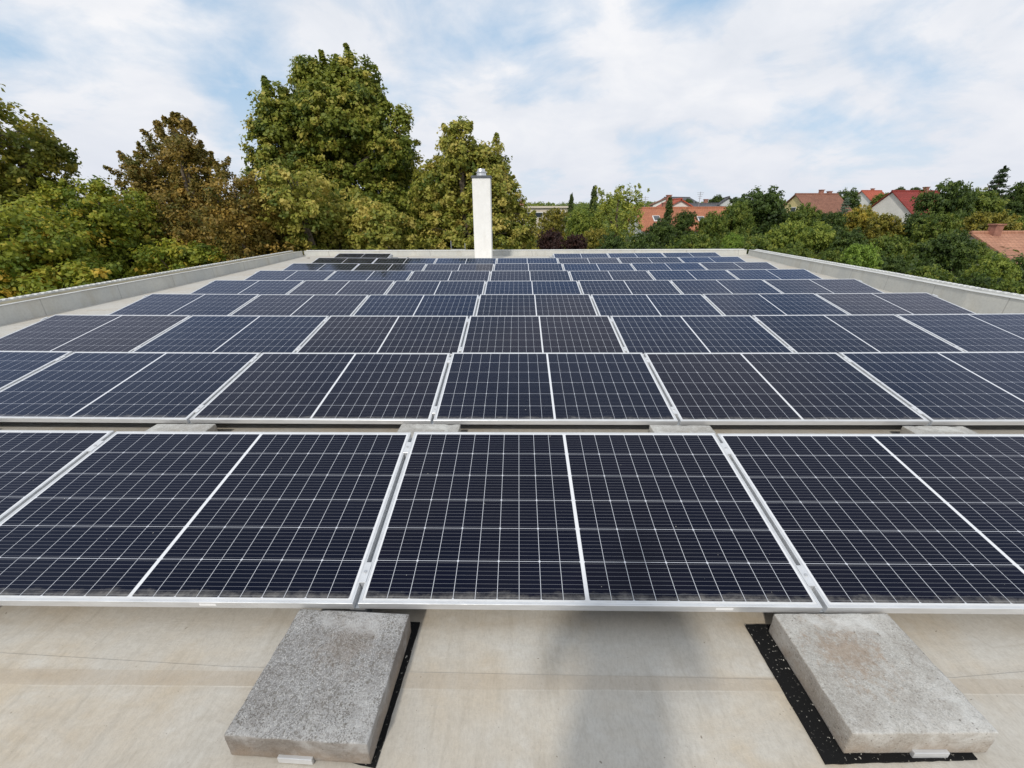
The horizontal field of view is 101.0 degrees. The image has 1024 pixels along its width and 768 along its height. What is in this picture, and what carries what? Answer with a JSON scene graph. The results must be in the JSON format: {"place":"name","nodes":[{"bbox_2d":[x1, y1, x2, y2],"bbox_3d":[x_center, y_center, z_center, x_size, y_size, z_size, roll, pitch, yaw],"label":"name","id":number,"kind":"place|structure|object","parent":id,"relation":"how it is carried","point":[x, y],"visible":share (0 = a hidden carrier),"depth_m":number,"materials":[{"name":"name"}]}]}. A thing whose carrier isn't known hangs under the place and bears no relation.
{"place":"outdoors","nodes":[
{"label":"outdoors","id":0,"kind":"place"},
{"bbox_2d":[0,251,302,324],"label":"parapet wall","id":1,"kind":"structure","parent":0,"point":[21,308],"depth_m":8.27,"materials":[{"name":"grey concrete"}]},
{"bbox_2d":[0,254,1023,767],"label":"roof","id":2,"kind":"structure","parent":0,"point":[88,686],"depth_m":1.46,"materials":[{"name":"concrete"}]},
{"bbox_2d":[87,441,103,452],"bbox_3d":[-2.366,0.605,2.135,0.060,0.297,1.100,0,22,1],"label":"panel mount","id":3,"kind":"object","parent":2,"relation":"on","point":[94,446],"visible":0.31,"depth_m":2.39,"materials":[{"name":"metal"}]},
{"bbox_2d":[0,430,114,521],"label":"solar panel","id":4,"kind":"object","parent":3,"relation":"attached to","point":[33,463],"visible":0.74,"depth_m":2.32,"materials":[{"name":"blue glass"}]},
{"bbox_2d":[0,431,411,608],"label":"solar panel","id":5,"kind":"object","parent":3,"relation":"attached to","point":[209,519],"visible":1,"depth_m":1.94,"materials":[{"name":"blue glass"}]},
{"bbox_2d":[186,357,256,423],"bbox_3d":[-2.345,0.030,3.567,0.060,0.297,1.100,0,22,1],"label":"panel mount","id":6,"kind":"object","parent":2,"relation":"on","point":[202,406],"visible":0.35,"depth_m":3.19,"materials":[{"name":"metal"}]},
{"bbox_2d":[0,352,260,422],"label":"solar panel","id":7,"kind":"object","parent":6,"relation":"on","point":[133,387],"visible":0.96,"depth_m":3.44,"materials":[{"name":"blue glass"}]},
{"bbox_2d":[189,353,449,423],"bbox_3d":[-1.458,-0.001,3.505,1.755,0.035,1.038,0,32,1],"label":"solar panel","id":8,"kind":"object","parent":6,"relation":"attached to","point":[334,388],"visible":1,"depth_m":3.39,"materials":[{"name":"blue glass"}]},
{"bbox_2d":[350,438,411,611],"bbox_3d":[-0.591,0.610,2.112,0.060,0.297,1.100,0,22,1],"label":"panel mount","id":9,"kind":"object","parent":2,"relation":"on","point":[364,573],"visible":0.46,"depth_m":1.74,"materials":[{"name":"metal"}]},
{"bbox_2d":[358,432,821,612],"bbox_3d":[0.296,0.575,2.046,1.755,0.035,1.039,0,32,1],"label":"solar panel","id":10,"kind":"object","parent":9,"relation":"attached to","point":[587,521],"visible":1,"depth_m":1.89,"materials":[{"name":"blue glass"}]},
{"bbox_2d":[354,622,419,767],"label":"rubber mat","id":11,"kind":"object","parent":2,"relation":"on","point":[401,674],"visible":0.06,"depth_m":1.42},
{"bbox_2d":[224,609,410,763],"bbox_3d":[-0.611,0.985,1.424,0.427,0.097,0.427,1,22,3],"label":"concrete block","id":12,"kind":"object","parent":11,"relation":"on","point":[322,689],"depth_m":1.34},
{"bbox_2d":[459,319,468,352],"bbox_3d":[-0.550,-0.538,4.977,0.060,0.297,1.100,0,22,1],"label":"panel mount","id":13,"kind":"object","parent":2,"relation":"on","point":[460,349],"visible":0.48,"depth_m":4.90,"materials":[{"name":"metal"}]},
{"bbox_2d":[296,316,467,356],"bbox_3d":[-1.438,-0.575,4.933,1.755,0.035,1.038,0,32,1],"label":"solar panel","id":14,"kind":"object","parent":13,"relation":"attached to","point":[388,334],"visible":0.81,"depth_m":4.88,"materials":[{"name":"blue glass"}]},
{"bbox_2d":[461,316,624,352],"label":"solar panel","id":15,"kind":"object","parent":13,"relation":"attached to","point":[540,334],"visible":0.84,"depth_m":4.87,"materials":[{"name":"blue glass"}]},
{"bbox_2d":[471,169,492,257],"bbox_3d":[-1.010,-5.783,14.586,0.655,2.940,0.660,0,22,1],"label":"chimney","id":16,"kind":"object","parent":2,"relation":"on","point":[482,201],"visible":0.93,"depth_m":14.29,"materials":[{"name":"paint"}]},
{"bbox_2d":[644,357,681,425],"bbox_3d":[1.204,0.038,3.520,0.060,0.297,1.100,0,22,1],"label":"panel mount","id":17,"kind":"object","parent":2,"relation":"on","point":[672,408],"visible":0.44,"depth_m":3.13,"materials":[{"name":"metal"}]},
{"bbox_2d":[433,353,677,424],"bbox_3d":[0.316,0.001,3.480,1.755,0.035,1.038,0,32,1],"label":"solar panel","id":18,"kind":"object","parent":17,"relation":"attached to","point":[560,388],"visible":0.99,"depth_m":3.36,"materials":[{"name":"blue glass"}]},
{"bbox_2d":[644,352,928,424],"bbox_3d":[2.091,0.003,3.456,1.755,0.035,1.038,0,32,1],"label":"solar panel","id":19,"kind":"object","parent":17,"relation":"attached to","point":[832,388],"visible":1,"depth_m":3.34,"materials":[{"name":"blue glass"}]},
{"bbox_2d":[745,624,976,764],"bbox_3d":[1.140,1.024,1.445,0.464,0.006,0.463,0,22,1],"label":"rubber mat","id":20,"kind":"object","parent":2,"relation":"on","point":[823,740],"visible":0.27,"depth_m":1.34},
{"bbox_2d":[769,613,997,752],"bbox_3d":[1.196,0.979,1.421,0.427,0.097,0.399,0,22,0],"label":"concrete block","id":21,"kind":"object","parent":20,"relation":"on","point":[876,682],"depth_m":1.34,"materials":[{"name":"concrete"}]},
{"bbox_2d":[843,357,931,425],"bbox_3d":[2.979,0.037,3.495,0.060,0.297,1.100,0,22,1],"label":"panel mount","id":22,"kind":"object","parent":2,"relation":"on","point":[914,408],"visible":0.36,"depth_m":3.12,"materials":[{"name":"metal"}]},
{"bbox_2d":[838,352,1023,424],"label":"solar panel","id":23,"kind":"object","parent":22,"relation":"attached to","point":[960,388],"visible":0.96,"depth_m":3.42,"materials":[{"name":"blue glass"}]},
{"bbox_2d":[899,426,977,433],"bbox_3d":[2.965,0.419,2.801,0.428,0.097,0.428,0,22,1],"label":"concrete block","id":24,"kind":"object","parent":2,"relation":"on","point":[933,430],"depth_m":2.93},
{"bbox_2d":[0,0,1023,204],"label":"sky","id":25,"kind":"structure","parent":0,"point":[676,98],"materials":[{"name":"white"}]},
{"bbox_2d":[304,249,746,255],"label":"parapet wall","id":26,"kind":"structure","parent":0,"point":[542,252],"depth_m":16.72,"materials":[{"name":"grey concrete"}]},
{"bbox_2d":[748,249,1023,313],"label":"parapet wall","id":27,"kind":"structure","parent":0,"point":[974,299],"depth_m":8.16,"materials":[{"name":"grey concrete"}]},
{"bbox_3d":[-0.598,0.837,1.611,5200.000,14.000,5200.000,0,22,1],"label":"ground","id":28,"kind":"structure","parent":0,"visible":0},
{"bbox_2d":[0,84,84,215],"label":"maple tree","id":29,"kind":"object","parent":28,"relation":"on","point":[47,154],"visible":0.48,"depth_m":18.59,"materials":[{"name":"green plant"}]},
{"bbox_2d":[0,193,139,298],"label":"maple tree","id":30,"kind":"object","parent":28,"relation":"on","point":[34,259],"visible":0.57,"depth_m":14.39,"materials":[{"name":"green plant"}]},
{"bbox_2d":[21,175,229,280],"bbox_3d":[-16.388,-3.886,19.259,9.475,10.072,5.718,0,22,1],"label":"maple tree","id":31,"kind":"object","parent":28,"relation":"on","point":[104,207],"visible":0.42,"depth_m":17.37,"materials":[{"name":"green plant"}]},
{"bbox_2d":[102,111,237,263],"bbox_3d":[-16.692,-6.515,21.932,7.014,12.989,5.629,12,25,28],"label":"rusty maple tree","id":32,"kind":"object","parent":28,"relation":"on","point":[165,185],"visible":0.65,"depth_m":20.29,"materials":[{"name":"brown plant"}]},
{"bbox_2d":[150,161,303,265],"bbox_3d":[-12.738,-4.632,20.279,7.548,10.607,5.772,0,22,1],"label":"rusty maple tree","id":33,"kind":"object","parent":28,"relation":"on","point":[234,222],"visible":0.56,"depth_m":17.98,"materials":[{"name":"brown plant"}]},
{"bbox_2d":[238,43,427,249],"bbox_3d":[-10.973,-10.321,25.860,13.028,17.060,7.046,0,22,1],"label":"plane tree","id":34,"kind":"object","parent":28,"relation":"on","point":[331,119],"visible":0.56,"depth_m":22.58,"materials":[{"name":"green plant"}]},
{"bbox_2d":[250,152,419,254],"bbox_3d":[-8.646,-5.180,21.152,7.964,10.985,5.719,-9,23,-21],"label":"plane tree","id":35,"kind":"object","parent":28,"relation":"on","point":[308,217],"visible":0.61,"depth_m":19.02,"materials":[{"name":"green plant"}]},
{"bbox_2d":[406,115,541,249],"bbox_3d":[-2.036,-7.445,23.977,7.765,13.071,5.497,0,22,1],"label":"plane tree","id":36,"kind":"object","parent":28,"relation":"on","point":[441,189],"visible":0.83,"depth_m":22.02,"materials":[{"name":"green plant"}]},
{"bbox_2d":[534,207,568,248],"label":"broadleaf tree","id":37,"kind":"object","parent":28,"relation":"on","point":[554,219],"visible":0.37,"depth_m":30.59,"materials":[{"name":"green plant"}]},
{"bbox_2d":[563,207,597,248],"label":"broadleaf tree","id":38,"kind":"object","parent":28,"relation":"on","point":[579,222],"visible":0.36,"depth_m":27.84,"materials":[{"name":"green plant"}]},
{"bbox_2d":[589,183,649,248],"bbox_3d":[7.171,-8.554,29.988,4.076,10.338,3.065,0,22,1],"label":"willow tree","id":39,"kind":"object","parent":28,"relation":"on","point":[616,198],"visible":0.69,"depth_m":28.41,"materials":[{"name":"green plant"}]},
{"bbox_2d":[624,203,726,245],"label":"house","id":40,"kind":"structure","parent":28,"relation":"on","point":[650,216],"depth_m":50.95,"materials":[{"name":"orange tile"}]},
{"bbox_2d":[666,231,717,248],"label":"broadleaf tree","id":41,"kind":"object","parent":28,"relation":"on","point":[703,241],"visible":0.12,"depth_m":24.50,"materials":[{"name":"green plant"}]},
{"bbox_2d":[695,210,730,248],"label":"broadleaf tree","id":42,"kind":"object","parent":28,"relation":"on","point":[711,224],"visible":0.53,"depth_m":34.10,"materials":[{"name":"green plant"}]},
{"bbox_2d":[715,201,754,248],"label":"broadleaf tree","id":43,"kind":"object","parent":28,"relation":"on","point":[736,217],"visible":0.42,"depth_m":41.09,"materials":[{"name":"green plant"}]},
{"bbox_2d":[724,185,791,235],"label":"broadleaf tree","id":44,"kind":"object","parent":28,"relation":"on","point":[769,211],"visible":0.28,"depth_m":43.88,"materials":[{"name":"green plant"}]},
{"bbox_2d":[765,218,809,251],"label":"broadleaf tree","id":45,"kind":"object","parent":28,"relation":"on","point":[789,232],"visible":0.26,"depth_m":29.71,"materials":[{"name":"green plant"}]},
{"bbox_2d":[795,221,838,258],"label":"broadleaf tree","id":46,"kind":"object","parent":28,"relation":"on","point":[816,238],"visible":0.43,"depth_m":27.81,"materials":[{"name":"green plant"}]},
{"bbox_2d":[784,190,851,215],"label":"house","id":47,"kind":"structure","parent":28,"relation":"on","point":[829,201],"depth_m":69.04,"materials":[{"name":"brown tile"}]},
{"bbox_2d":[822,225,866,263],"bbox_3d":[21.872,-6.592,28.475,3.109,7.696,3.244,-8,23,-19],"label":"leafy bush","id":48,"kind":"object","parent":28,"relation":"on","point":[847,240],"visible":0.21,"depth_m":27.14,"materials":[{"name":"green plant"}]},
{"bbox_2d":[843,204,878,238],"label":"broadleaf tree","id":49,"kind":"object","parent":28,"relation":"on","point":[856,216],"visible":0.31,"depth_m":41.13,"materials":[{"name":"yellow plant"}]},
{"bbox_2d":[840,242,882,269],"bbox_3d":[13.533,-2.000,17.509,1.694,7.381,1.610,0,22,1],"label":"leafy bush","id":50,"kind":"object","parent":28,"relation":"on","point":[859,256],"visible":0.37,"depth_m":16.12,"materials":[{"name":"green plant"}]},
{"bbox_2d":[862,213,906,243],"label":"broadleaf tree","id":51,"kind":"object","parent":28,"relation":"on","point":[882,224],"visible":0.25,"depth_m":38.78,"materials":[{"name":"green plant"}]},
{"bbox_2d":[864,232,914,266],"bbox_3d":[22.045,-5.328,25.722,3.036,7.392,3.226,-18,28,-37],"label":"leafy bush","id":52,"kind":"object","parent":28,"relation":"on","point":[888,245],"visible":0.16,"depth_m":24.14,"materials":[{"name":"green plant"}]},
{"bbox_2d":[871,187,956,222],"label":"house","id":53,"kind":"structure","parent":28,"relation":"on","point":[899,203],"depth_m":65.16,"materials":[{"name":"paint"}]},
{"bbox_2d":[908,212,964,266],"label":"broadleaf tree","id":54,"kind":"object","parent":28,"relation":"on","point":[935,226],"visible":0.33,"depth_m":34.29,"materials":[{"name":"green plant"}]},
{"bbox_2d":[906,178,977,223],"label":"broadleaf tree","id":55,"kind":"object","parent":28,"relation":"on","point":[952,198],"visible":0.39,"depth_m":45.44,"materials":[{"name":"green plant"}]},
{"bbox_2d":[912,228,979,280],"bbox_3d":[22.655,-4.374,22.950,2.862,7.678,3.004,9,24,23],"label":"broadleaf tree","id":56,"kind":"object","parent":28,"relation":"on","point":[949,253],"visible":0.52,"depth_m":21.50,"materials":[{"name":"green plant"}]},
{"bbox_2d":[912,224,1023,264],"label":"house","id":57,"kind":"structure","parent":28,"relation":"on","point":[995,237],"depth_m":30.05,"materials":[{"name":"tile"}]},
{"bbox_2d":[956,187,1009,226],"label":"broadleaf tree","id":58,"kind":"object","parent":28,"relation":"on","point":[985,201],"visible":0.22,"depth_m":48.56,"materials":[{"name":"green plant"}]},
{"bbox_2d":[959,251,1022,286],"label":"leafy bush","id":59,"kind":"object","parent":28,"relation":"on","point":[995,267],"visible":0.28,"depth_m":17.84,"materials":[{"name":"green plant"}]},
{"bbox_2d":[958,209,1023,233],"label":"broadleaf tree","id":60,"kind":"object","parent":28,"relation":"on","point":[982,222],"visible":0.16,"depth_m":35.83,"materials":[{"name":"green plant"}]},
{"bbox_2d":[997,181,1023,220],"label":"broadleaf tree","id":61,"kind":"object","parent":28,"relation":"on","point":[1015,204],"visible":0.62,"depth_m":51.34,"materials":[{"name":"green plant"}]},
{"bbox_3d":[2.959,0.612,2.063,0.060,0.297,1.100,0,22,1],"label":"panel mount","id":62,"kind":"object","parent":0,"visible":0},
{"bbox_2d":[717,434,1023,613],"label":"solar panel","id":63,"kind":"object","parent":62,"relation":"attached to","point":[902,523],"visible":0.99,"depth_m":1.96,"materials":[{"name":"blue glass"}]},
{"bbox_3d":[-4.120,0.019,3.588,0.060,0.297,1.100,0,22,1],"label":"panel mount","id":64,"kind":"object","parent":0,"visible":0},
{"bbox_2d":[0,351,72,390],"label":"solar panel","id":65,"kind":"object","parent":64,"relation":"attached to","point":[16,366],"visible":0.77,"depth_m":3.78,"materials":[{"name":"blue glass"}]},
{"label":"panel mount","id":66,"kind":"object","parent":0,"visible":0},
{"bbox_2d":[0,315,190,352],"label":"solar panel","id":67,"kind":"object","parent":66,"relation":"attached to","point":[101,333],"visible":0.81,"depth_m":4.94,"materials":[{"name":"blue glass"}]},
{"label":"panel mount","id":68,"kind":"object","parent":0,"visible":0},
{"bbox_2d":[132,315,328,353],"bbox_3d":[-3.213,-0.582,4.956,1.755,0.036,1.038,0,32,1],"label":"solar panel","id":69,"kind":"object","parent":68,"relation":"attached to","point":[241,334],"visible":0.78,"depth_m":4.92,"materials":[{"name":"blue glass"}]},
{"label":"panel mount","id":70,"kind":"object","parent":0,"visible":0},
{"bbox_2d":[610,315,793,354],"bbox_3d":[2.111,-0.570,4.887,1.755,0.037,1.038,0,32,1],"label":"solar panel","id":71,"kind":"object","parent":70,"relation":"attached to","point":[701,334],"visible":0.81,"depth_m":4.84,"materials":[{"name":"blue glass"}]},
{"bbox_2d":[752,314,964,352],"bbox_3d":[3.886,-0.574,4.858,1.755,0.035,1.038,0,32,1],"label":"solar panel","id":72,"kind":"object","parent":70,"relation":"attached to","point":[844,333],"visible":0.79,"depth_m":4.82,"materials":[{"name":"blue glass"}]},
{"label":"panel mount","id":73,"kind":"object","parent":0,"visible":0},
{"bbox_2d":[895,313,1023,351],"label":"solar panel","id":74,"kind":"object","parent":73,"relation":"attached to","point":[985,332],"visible":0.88,"depth_m":4.89,"materials":[{"name":"blue glass"}]},
{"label":"panel mount","id":75,"kind":"object","parent":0,"visible":0},
{"bbox_2d":[108,294,259,315],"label":"solar panel","id":76,"kind":"object","parent":75,"relation":"attached to","point":[190,304],"visible":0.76,"depth_m":6.45,"materials":[{"name":"blue glass"}]},
{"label":"panel mount","id":77,"kind":"object","parent":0,"visible":0},
{"bbox_2d":[231,294,368,316],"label":"solar panel","id":78,"kind":"object","parent":77,"relation":"attached to","point":[297,305],"visible":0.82,"depth_m":6.42,"materials":[{"name":"blue glass"}]},
{"bbox_2d":[352,295,478,318],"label":"solar panel","id":79,"kind":"object","parent":77,"relation":"attached to","point":[418,305],"visible":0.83,"depth_m":6.40,"materials":[{"name":"blue glass"}]},
{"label":"panel mount","id":80,"kind":"object","parent":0,"visible":0},
{"bbox_2d":[475,294,597,315],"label":"solar panel","id":81,"kind":"object","parent":80,"relation":"attached to","point":[535,304],"visible":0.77,"depth_m":6.38,"materials":[{"name":"blue glass"}]},
{"bbox_2d":[591,294,721,316],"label":"solar panel","id":82,"kind":"object","parent":80,"relation":"attached to","point":[609,305],"visible":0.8,"depth_m":6.35,"materials":[{"name":"blue glass"}]},
{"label":"panel mount","id":83,"kind":"object","parent":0,"visible":0},
{"bbox_2d":[702,293,848,315],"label":"solar panel","id":84,"kind":"object","parent":83,"relation":"attached to","point":[775,304],"visible":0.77,"depth_m":6.33,"materials":[{"name":"blue glass"}]},
{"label":"panel mount","id":85,"kind":"object","parent":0,"visible":0},
{"bbox_2d":[816,293,976,314],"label":"solar panel","id":86,"kind":"object","parent":85,"relation":"attached to","point":[883,303],"visible":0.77,"depth_m":6.30,"materials":[{"name":"blue glass"}]},
{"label":"panel mount","id":87,"kind":"object","parent":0,"visible":0},
{"bbox_2d":[190,280,303,294],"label":"solar panel","id":88,"kind":"object","parent":87,"relation":"attached to","point":[260,287],"visible":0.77,"depth_m":7.92,"materials":[{"name":"blue glass"}]},
{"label":"panel mount","id":89,"kind":"object","parent":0,"visible":0},
{"bbox_2d":[288,280,394,294],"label":"solar panel","id":90,"kind":"object","parent":89,"relation":"attached to","point":[314,287],"visible":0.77,"depth_m":7.91,"materials":[{"name":"blue glass"}]},
{"bbox_2d":[385,281,485,295],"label":"solar panel","id":91,"kind":"object","parent":89,"relation":"attached to","point":[437,287],"visible":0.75,"depth_m":7.87,"materials":[{"name":"blue glass"}]},
{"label":"panel mount","id":92,"kind":"object","parent":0,"visible":0},
{"bbox_2d":[484,281,581,293],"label":"solar panel","id":93,"kind":"object","parent":92,"relation":"attached to","point":[531,287],"visible":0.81,"depth_m":7.88,"materials":[{"name":"blue glass"}]},
{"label":"panel mount","id":94,"kind":"object","parent":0,"visible":0},
{"bbox_2d":[578,280,680,295],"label":"solar panel","id":95,"kind":"object","parent":94,"relation":"attached to","point":[590,287],"visible":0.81,"depth_m":7.85,"materials":[{"name":"blue glass"}]},
{"bbox_2d":[670,279,780,294],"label":"solar panel","id":96,"kind":"object","parent":94,"relation":"attached to","point":[746,286],"visible":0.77,"depth_m":7.81,"materials":[{"name":"blue glass"}]},
{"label":"panel mount","id":97,"kind":"object","parent":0,"visible":0},
{"bbox_2d":[763,279,883,293],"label":"solar panel","id":98,"kind":"object","parent":97,"relation":"attached to","point":[814,286],"visible":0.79,"depth_m":7.79,"materials":[{"name":"blue glass"}]},
{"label":"panel mount","id":99,"kind":"object","parent":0,"visible":0},
{"bbox_2d":[244,270,335,280],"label":"solar panel","id":100,"kind":"object","parent":99,"relation":"attached to","point":[287,275],"visible":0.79,"depth_m":9.40,"materials":[{"name":"blue glass"}]},
{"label":"panel mount","id":101,"kind":"object","parent":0,"visible":0},
{"bbox_2d":[325,271,412,280],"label":"solar panel","id":102,"kind":"object","parent":101,"relation":"attached to","point":[370,275],"visible":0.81,"depth_m":9.34,"materials":[{"name":"blue glass"}]},
{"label":"panel mount","id":103,"kind":"object","parent":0,"visible":0},
{"bbox_2d":[407,271,489,281],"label":"solar panel","id":104,"kind":"object","parent":103,"relation":"attached to","point":[450,276],"visible":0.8,"depth_m":9.33,"materials":[{"name":"blue glass"}]},
{"bbox_2d":[490,271,570,280],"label":"solar panel","id":105,"kind":"object","parent":103,"relation":"attached to","point":[529,275],"visible":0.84,"depth_m":9.31,"materials":[{"name":"blue glass"}]},
{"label":"panel mount","id":106,"kind":"object","parent":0,"visible":0},
{"bbox_2d":[569,271,653,281],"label":"solar panel","id":107,"kind":"object","parent":106,"relation":"attached to","point":[608,275],"visible":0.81,"depth_m":9.32,"materials":[{"name":"blue glass"}]},
{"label":"panel mount","id":108,"kind":"object","parent":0,"visible":0},
{"bbox_2d":[647,270,736,280],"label":"solar panel","id":109,"kind":"object","parent":108,"relation":"attached to","point":[669,275],"visible":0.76,"depth_m":9.28,"materials":[{"name":"blue glass"}]},
{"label":"panel mount","id":110,"kind":"object","parent":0,"visible":0},
{"bbox_2d":[726,269,821,279],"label":"solar panel","id":111,"kind":"object","parent":110,"relation":"attached to","point":[767,274],"visible":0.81,"depth_m":9.27,"materials":[{"name":"blue glass"}]},
{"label":"panel mount","id":112,"kind":"object","parent":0,"visible":0},
{"bbox_2d":[283,263,357,270],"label":"solar panel","id":113,"kind":"object","parent":112,"relation":"attached to","point":[323,266],"visible":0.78,"depth_m":10.84,"materials":[{"name":"blue glass"}]},
{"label":"panel mount","id":114,"kind":"object","parent":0,"visible":0},
{"bbox_2d":[494,263,563,270],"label":"solar panel","id":115,"kind":"object","parent":114,"relation":"attached to","point":[530,267],"visible":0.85,"depth_m":10.79,"materials":[{"name":"blue glass"}]},
{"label":"panel mount","id":116,"kind":"object","parent":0,"visible":0},
{"bbox_2d":[563,263,634,271],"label":"solar panel","id":117,"kind":"object","parent":116,"relation":"attached to","point":[599,267],"visible":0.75,"depth_m":10.77,"materials":[{"name":"blue glass"}]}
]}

